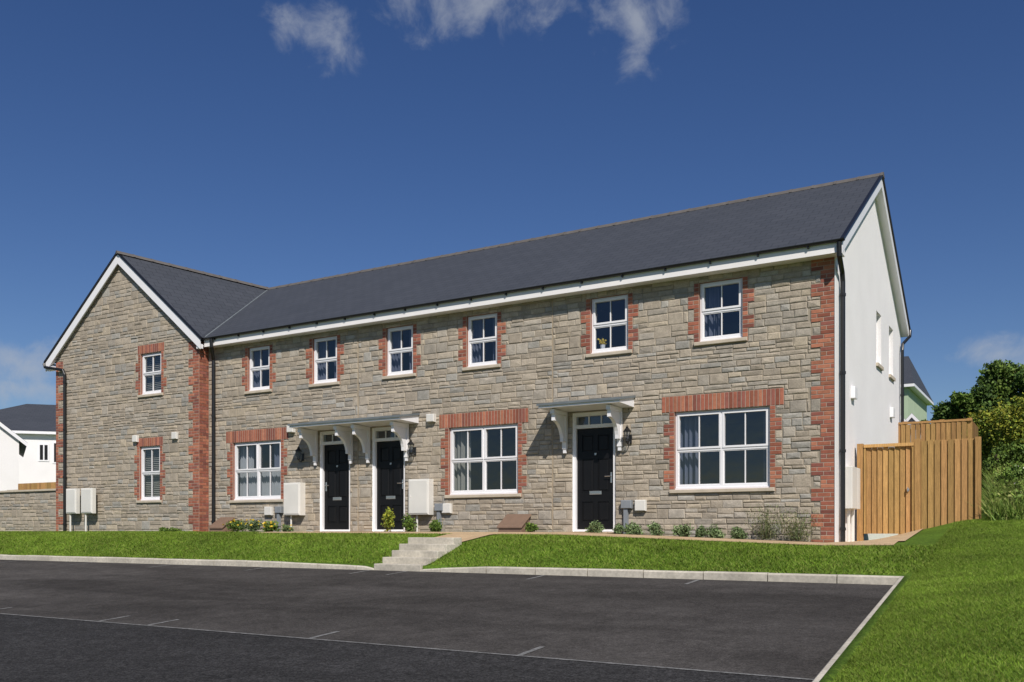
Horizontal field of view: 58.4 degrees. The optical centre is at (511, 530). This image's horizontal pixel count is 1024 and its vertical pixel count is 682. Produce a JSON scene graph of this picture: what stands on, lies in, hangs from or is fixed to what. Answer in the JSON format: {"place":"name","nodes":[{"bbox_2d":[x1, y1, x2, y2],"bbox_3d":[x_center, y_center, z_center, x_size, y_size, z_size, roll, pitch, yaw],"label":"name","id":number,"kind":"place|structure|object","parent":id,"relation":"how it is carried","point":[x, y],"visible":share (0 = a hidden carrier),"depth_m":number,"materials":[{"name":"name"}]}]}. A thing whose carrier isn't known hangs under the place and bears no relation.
{"place":"outdoors","nodes":[
{"label":"outdoors","id":0,"kind":"place"},
{"bbox_2d":[222,519,246,531],"bbox_3d":[-6.783,-0.106,22.452,0.545,0.356,0.553,0,0,15],"label":"flowering shrub","id":1,"kind":"object","parent":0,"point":[234,525],"visible":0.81,"depth_m":22.38,"materials":[{"name":"green plant"}]},
{"bbox_2d":[295,531,395,531],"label":"path","id":2,"kind":"structure","parent":0,"point":[322,531],"depth_m":20.85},
{"bbox_2d":[0,614,812,681],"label":"road","id":3,"kind":"structure","parent":0,"point":[38,649],"depth_m":8.11,"materials":[{"name":"grey asphalt"}]},
{"bbox_2d":[0,560,892,678],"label":"car park","id":4,"kind":"structure","parent":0,"point":[797,629],"depth_m":11.00,"materials":[{"name":"black asphalt"}]},
{"bbox_2d":[0,560,813,679],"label":"road marking","id":5,"kind":"object","parent":4,"relation":"on","point":[528,651],"visible":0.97,"depth_m":8.68,"materials":[{"name":"grey paint"}]},
{"bbox_2d":[438,534,489,541],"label":"path","id":6,"kind":"structure","parent":0,"point":[465,537],"depth_m":17.65,"materials":[{"name":"beige concrete"}]},
{"bbox_2d":[0,531,942,574],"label":"grass","id":7,"kind":"structure","parent":0,"point":[203,538],"depth_m":16.14,"materials":[{"name":"green plant"}]},
{"bbox_2d":[0,487,1023,681],"bbox_3d":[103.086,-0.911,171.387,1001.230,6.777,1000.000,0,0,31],"label":"ground","id":8,"kind":"structure","parent":0,"point":[928,536],"depth_m":14.14,"materials":[{"name":"green plant"}]},
{"bbox_2d":[0,422,27,490],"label":"house","id":9,"kind":"structure","parent":8,"relation":"on","point":[13,445],"depth_m":35.95,"materials":[{"name":"paint"}]},
{"bbox_2d":[0,404,55,483],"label":"house","id":10,"kind":"structure","parent":8,"relation":"on","point":[33,426],"depth_m":46.52,"materials":[{"name":"paint"}]},
{"bbox_2d":[38,443,48,460],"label":"window","id":11,"kind":"structure","parent":10,"relation":"in","point":[43,449],"depth_m":46.46,"materials":[{"name":"white plastic"}]},
{"bbox_2d":[52,442,55,463],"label":"window","id":12,"kind":"structure","parent":10,"relation":"in","point":[53,443],"depth_m":46.60,"materials":[{"name":"white plastic"}]},
{"bbox_2d":[0,489,55,530],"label":"stone wall","id":13,"kind":"structure","parent":8,"relation":"on","point":[28,510],"depth_m":27.78,"materials":[{"name":"grey stone"}]},
{"bbox_2d":[18,482,55,489],"bbox_3d":[-16.956,-0.825,33.441,3.590,1.850,0.030,0,0,31],"label":"fence","id":14,"kind":"object","parent":8,"relation":"on","point":[33,486],"visible":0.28,"depth_m":33.72,"materials":[{"name":"brown wood"}]},
{"bbox_2d":[66,488,79,530],"bbox_3d":[-12.335,-0.510,25.741,0.460,1.320,0.132,0,0,31],"label":"utility cabinet","id":15,"kind":"object","parent":8,"relation":"on","point":[72,501],"visible":0.87,"depth_m":25.66,"materials":[{"name":"plastic"}]},
{"bbox_2d":[81,488,95,530],"bbox_3d":[-11.734,-0.510,25.383,0.500,1.320,0.132,0,0,31],"label":"utility cabinet","id":16,"kind":"object","parent":8,"relation":"on","point":[88,500],"visible":0.87,"depth_m":25.30,"materials":[{"name":"plastic"}]},
{"bbox_2d":[159,527,167,530],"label":"shrub","id":17,"kind":"object","parent":8,"relation":"on","point":[163,529],"visible":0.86,"depth_m":23.78,"materials":[{"name":"green plant"}]},
{"bbox_2d":[167,527,181,531],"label":"shrub","id":18,"kind":"object","parent":8,"relation":"on","point":[171,529],"visible":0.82,"depth_m":23.54,"materials":[{"name":"green plant"}]},
{"bbox_2d":[208,517,234,531],"bbox_3d":[-7.311,-0.108,23.056,0.520,0.456,0.410,0,0,31],"label":"gas meter box","id":19,"kind":"object","parent":8,"relation":"on","point":[216,525],"visible":0.62,"depth_m":22.98,"materials":[{"name":"brown plastic"}]},
{"bbox_2d":[258,520,280,531],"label":"flowering shrub","id":20,"kind":"object","parent":8,"relation":"on","point":[270,526],"visible":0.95,"depth_m":21.77,"materials":[{"name":"green plant"}]},
{"bbox_2d":[282,524,293,531],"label":"flowering shrub","id":21,"kind":"object","parent":8,"relation":"on","point":[286,528],"visible":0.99,"depth_m":21.51,"materials":[{"name":"green plant"}]},
{"bbox_2d":[381,507,394,530],"bbox_3d":[-2.703,-0.215,20.056,0.316,0.626,0.481,0,0,-16],"label":"shrub","id":22,"kind":"object","parent":8,"relation":"on","point":[388,522],"visible":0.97,"depth_m":20.00,"materials":[{"name":"green plant"}]},
{"bbox_2d":[374,537,461,570],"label":"steps","id":23,"kind":"structure","parent":8,"relation":"on","point":[416,553],"depth_m":16.29,"materials":[{"name":"concrete"}]},
{"bbox_2d":[428,519,442,531],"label":"shrub","id":24,"kind":"object","parent":8,"relation":"on","point":[435,526],"visible":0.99,"depth_m":19.35,"materials":[{"name":"green plant"}]},
{"bbox_2d":[0,554,903,681],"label":"kerb","id":25,"kind":"structure","parent":8,"relation":"on","point":[894,581],"depth_m":13.95,"materials":[{"name":"concrete"}]},
{"bbox_2d":[43,172,911,542],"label":"terraced house","id":26,"kind":"structure","parent":8,"relation":"on","point":[727,366],"depth_m":19.64,"materials":[{"name":"stone"}]},
{"bbox_2d":[134,436,165,502],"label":"window","id":27,"kind":"structure","parent":26,"relation":"in","point":[153,457],"depth_m":24.58,"materials":[{"name":"white plastic"}]},
{"bbox_2d":[135,342,166,397],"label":"window","id":28,"kind":"structure","parent":26,"relation":"in","point":[154,381],"depth_m":24.54,"materials":[{"name":"white plastic"}]},
{"bbox_2d":[226,427,288,502],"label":"window","id":29,"kind":"structure","parent":26,"relation":"in","point":[260,470],"depth_m":22.99,"materials":[{"name":"white plastic"}]},
{"bbox_2d":[242,344,275,394],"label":"window","id":30,"kind":"structure","parent":26,"relation":"in","point":[262,377],"depth_m":22.94,"materials":[{"name":"white plastic"}]},
{"bbox_2d":[306,335,343,387],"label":"window","id":31,"kind":"structure","parent":26,"relation":"in","point":[328,367],"depth_m":21.82,"materials":[{"name":"white plastic"}]},
{"bbox_2d":[321,431,349,530],"bbox_3d":[-4.105,-1.155,21.531,0.930,2.350,0.120,0,0,31],"label":"door","id":32,"kind":"structure","parent":26,"relation":"in","point":[335,466],"depth_m":21.58,"materials":[{"name":"black plastic"}]},
{"bbox_2d":[373,427,404,530],"bbox_3d":[-2.740,-1.155,20.716,0.930,2.350,0.120,0,0,31],"label":"door","id":33,"kind":"structure","parent":26,"relation":"in","point":[388,457],"depth_m":20.76,"materials":[{"name":"black plastic"}]},
{"bbox_2d":[378,324,420,379],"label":"window","id":34,"kind":"structure","parent":26,"relation":"in","point":[403,359],"depth_m":20.69,"materials":[{"name":"white plastic"}]},
{"bbox_2d":[458,312,505,370],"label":"window","id":35,"kind":"structure","parent":26,"relation":"in","point":[486,350],"depth_m":19.56,"materials":[{"name":"white plastic"}]},
{"bbox_2d":[439,408,528,497],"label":"window","id":36,"kind":"structure","parent":26,"relation":"in","point":[486,461],"depth_m":19.81,"materials":[{"name":"white plastic"}]},
{"bbox_2d":[573,411,614,530],"bbox_3d":[1.647,-1.155,18.096,0.930,2.350,0.120,0,0,31],"label":"door","id":37,"kind":"structure","parent":26,"relation":"in","point":[593,432],"depth_m":18.12,"materials":[{"name":"black plastic"}]},
{"bbox_2d":[581,293,638,357],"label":"window","id":38,"kind":"structure","parent":26,"relation":"in","point":[613,333],"depth_m":18.07,"materials":[{"name":"white plastic"}]},
{"bbox_2d":[688,276,753,346],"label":"window","id":39,"kind":"structure","parent":26,"relation":"in","point":[724,317],"depth_m":16.94,"materials":[{"name":"white plastic"}]},
{"bbox_2d":[662,388,783,493],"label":"window","id":40,"kind":"structure","parent":26,"relation":"in","point":[725,450],"depth_m":17.18,"materials":[{"name":"white plastic"}]},
{"bbox_2d":[876,362,883,370],"bbox_3d":[7.739,-3.465,19.431,0.160,0.069,0.700,0,0,31],"label":"window sill","id":41,"kind":"structure","parent":26,"relation":"in","point":[878,364],"depth_m":19.32,"materials":[{"name":"beige stone"}]},
{"bbox_2d":[889,374,895,381],"bbox_3d":[8.585,-3.465,20.847,0.160,0.069,0.700,0,0,31],"label":"window sill","id":42,"kind":"structure","parent":26,"relation":"in","point":[891,376],"depth_m":20.71,"materials":[{"name":"beige stone"}]},
{"bbox_2d":[497,514,530,531],"bbox_3d":[0.042,-0.108,18.664,0.590,0.456,0.410,0,0,31],"label":"gas meter box","id":43,"kind":"object","parent":8,"relation":"on","point":[512,522],"visible":0.64,"depth_m":18.59,"materials":[{"name":"brown plastic"}]},
{"bbox_2d":[580,532,824,542],"bbox_3d":[-1.363,0.120,19.364,15.400,0.175,0.550,0,0,31],"label":"planting bed","id":44,"kind":"object","parent":8,"relation":"on","point":[725,538],"visible":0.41,"depth_m":16.23,"materials":[{"name":"brown soil"}]},
{"bbox_2d":[239,519,262,531],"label":"flowering shrub","id":45,"kind":"object","parent":44,"relation":"on","point":[253,525],"visible":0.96,"depth_m":22.07,"materials":[{"name":"green plant"}]},
{"bbox_2d":[402,513,417,531],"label":"shrub","id":46,"kind":"object","parent":44,"relation":"on","point":[408,525],"visible":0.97,"depth_m":19.69,"materials":[{"name":"green plant"}]},
{"bbox_2d":[525,522,538,531],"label":"shrub","id":47,"kind":"object","parent":44,"relation":"on","point":[529,527],"visible":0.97,"depth_m":18.16,"materials":[{"name":"green plant"}]},
{"bbox_2d":[584,520,603,532],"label":"shrub","id":48,"kind":"object","parent":44,"relation":"on","point":[595,526],"visible":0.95,"depth_m":17.43,"materials":[{"name":"green plant"}]},
{"bbox_2d":[612,523,622,533],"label":"shrub","id":49,"kind":"object","parent":44,"relation":"on","point":[618,529],"visible":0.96,"depth_m":17.21,"materials":[{"name":"green plant"}]},
{"bbox_2d":[622,521,644,534],"bbox_3d":[2.251,-0.017,17.138,0.455,0.334,0.454,0,0,-20],"label":"shrub","id":50,"kind":"object","parent":44,"relation":"on","point":[632,529],"visible":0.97,"depth_m":17.07,"materials":[{"name":"green plant"}]},
{"bbox_2d":[645,521,664,535],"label":"shrub","id":51,"kind":"object","parent":44,"relation":"on","point":[654,528],"visible":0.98,"depth_m":16.86,"materials":[{"name":"green plant"}]},
{"bbox_2d":[672,523,693,536],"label":"shrub","id":52,"kind":"object","parent":44,"relation":"on","point":[679,530],"visible":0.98,"depth_m":16.54,"materials":[{"name":"green plant"}]},
{"bbox_2d":[695,525,705,537],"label":"shrub","id":53,"kind":"object","parent":44,"relation":"on","point":[698,531],"visible":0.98,"depth_m":16.40,"materials":[{"name":"green plant"}]},
{"bbox_2d":[701,524,725,537],"bbox_3d":[3.612,0.032,16.325,0.431,0.345,0.426,0,0,-41],"label":"shrub","id":54,"kind":"object","parent":44,"relation":"on","point":[715,532],"visible":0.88,"depth_m":16.24,"materials":[{"name":"green plant"}]},
{"bbox_2d":[728,526,748,538],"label":"shrub","id":55,"kind":"object","parent":44,"relation":"on","point":[737,532],"visible":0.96,"depth_m":16.01,"materials":[{"name":"green plant"}]},
{"bbox_2d":[744,503,789,539],"bbox_3d":[4.396,-0.152,15.879,0.795,0.656,0.831,0,0,31],"label":"shrub","id":56,"kind":"object","parent":44,"relation":"on","point":[766,526],"visible":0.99,"depth_m":15.85,"materials":[{"name":"green plant"}]},
{"bbox_2d":[771,507,822,540],"bbox_3d":[4.856,-0.104,15.613,0.892,0.601,0.890,0,0,31],"label":"shrub","id":57,"kind":"object","parent":44,"relation":"on","point":[796,535],"visible":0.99,"depth_m":15.60,"materials":[{"name":"green plant"}]},
{"bbox_2d":[906,413,918,421],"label":"house","id":58,"kind":"structure","parent":8,"relation":"on","point":[911,417],"depth_m":35.94,"materials":[{"name":"paint"}]},
{"bbox_2d":[857,436,980,540],"bbox_3d":[7.325,-0.675,16.574,2.060,1.950,0.130,0,0,31],"label":"fence","id":59,"kind":"object","parent":8,"relation":"on","point":[947,480],"visible":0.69,"depth_m":16.35,"materials":[{"name":"brown wood"}]},
{"bbox_2d":[864,442,913,533],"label":"garden gate","id":60,"kind":"structure","parent":59,"relation":"attached to","point":[888,488],"depth_m":16.80,"materials":[{"name":"wood"}]},
{"bbox_2d":[904,356,933,420],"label":"house","id":61,"kind":"structure","parent":8,"relation":"on","point":[918,400],"depth_m":44.88,"materials":[{"name":"paint"}]},
{"bbox_2d":[898,418,977,534],"bbox_3d":[9.859,-1.131,22.259,2.500,2.899,1.590,0,0,31],"label":"fence","id":62,"kind":"object","parent":8,"relation":"on","point":[940,429],"visible":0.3,"depth_m":21.38,"materials":[{"name":"brown wood"}]},
{"bbox_2d":[931,399,963,437],"bbox_3d":[15.568,-2.107,32.722,1.952,5.055,1.736,0,0,31],"label":"tree","id":63,"kind":"object","parent":8,"relation":"on","point":[943,410],"visible":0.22,"depth_m":32.33,"materials":[{"name":"green plant"}]},
{"bbox_2d":[946,390,984,438],"bbox_3d":[16.139,-2.412,32.466,2.008,5.012,2.054,0,0,-4],"label":"tree","id":64,"kind":"object","parent":8,"relation":"on","point":[963,401],"visible":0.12,"depth_m":31.99,"materials":[{"name":"green plant"}]},
{"bbox_2d":[962,373,1009,422],"bbox_3d":[16.739,-3.257,32.436,2.308,4.718,2.418,0,0,31],"label":"tree","id":65,"kind":"object","parent":8,"relation":"on","point":[982,392],"visible":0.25,"depth_m":31.87,"materials":[{"name":"green plant"}]},
{"bbox_2d":[981,444,995,487],"bbox_3d":[13.588,-1.819,26.895,1.489,2.029,1.454,0,0,31],"label":"bush","id":66,"kind":"object","parent":8,"relation":"on","point":[984,455],"visible":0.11,"depth_m":26.40,"materials":[{"name":"green plant"}]},
{"bbox_2d":[965,396,1022,459],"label":"bush","id":67,"kind":"object","parent":8,"relation":"on","point":[983,430],"visible":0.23,"depth_m":26.38,"materials":[{"name":"green plant"}]},
{"bbox_2d":[981,440,1019,475],"bbox_3d":[12.158,-1.718,22.522,1.151,1.034,1.089,0,0,31],"label":"bush","id":68,"kind":"object","parent":8,"relation":"on","point":[994,460],"visible":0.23,"depth_m":22.52,"materials":[{"name":"green plant"}]},
{"bbox_2d":[979,359,1023,400],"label":"tree","id":69,"kind":"object","parent":8,"relation":"on","point":[1003,388],"visible":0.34,"depth_m":32.21,"materials":[{"name":"green plant"}]},
{"bbox_2d":[983,392,1023,454],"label":"bush","id":70,"kind":"object","parent":8,"relation":"on","point":[1010,429],"visible":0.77,"depth_m":25.20,"materials":[{"name":"green plant"}]},
{"bbox_2d":[989,369,1023,412],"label":"tree","id":71,"kind":"object","parent":8,"relation":"on","point":[1020,379],"visible":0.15,"depth_m":30.42,"materials":[{"name":"green plant"}]},
{"bbox_2d":[990,462,1023,507],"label":"bush","id":72,"kind":"object","parent":8,"relation":"on","point":[1020,491],"visible":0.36,"depth_m":16.96,"materials":[{"name":"green plant"}]},
{"bbox_2d":[994,463,1023,483],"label":"bush","id":73,"kind":"object","parent":8,"relation":"on","point":[1015,471],"visible":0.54,"depth_m":18.81,"materials":[{"name":"green plant"}]},
{"bbox_2d":[997,438,1023,466],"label":"bush","id":74,"kind":"object","parent":8,"relation":"on","point":[1014,453],"visible":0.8,"depth_m":21.29,"materials":[{"name":"green plant"}]},
{"bbox_2d":[0,0,1023,423],"label":"sky","id":75,"kind":"structure","parent":0,"point":[267,143],"materials":[{"name":"blue"}]},
{"bbox_2d":[261,532,897,544],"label":"path","id":76,"kind":"structure","parent":0,"point":[729,540],"depth_m":16.46,"materials":[{"name":"beige concrete"}]},
{"bbox_2d":[828,529,921,542],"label":"path","id":77,"kind":"structure","parent":0,"point":[904,536],"depth_m":15.33,"materials":[{"name":"beige concrete"}]},
{"bbox_2d":[828,516,1023,681],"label":"grass","id":78,"kind":"structure","parent":0,"point":[891,618],"depth_m":8.00,"materials":[{"name":"green plant"}]},
{"bbox_2d":[967,467,1023,520],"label":"wild grass","id":79,"kind":"structure","parent":0,"point":[999,510],"depth_m":15.93,"materials":[{"name":"green plant"}]}
]}

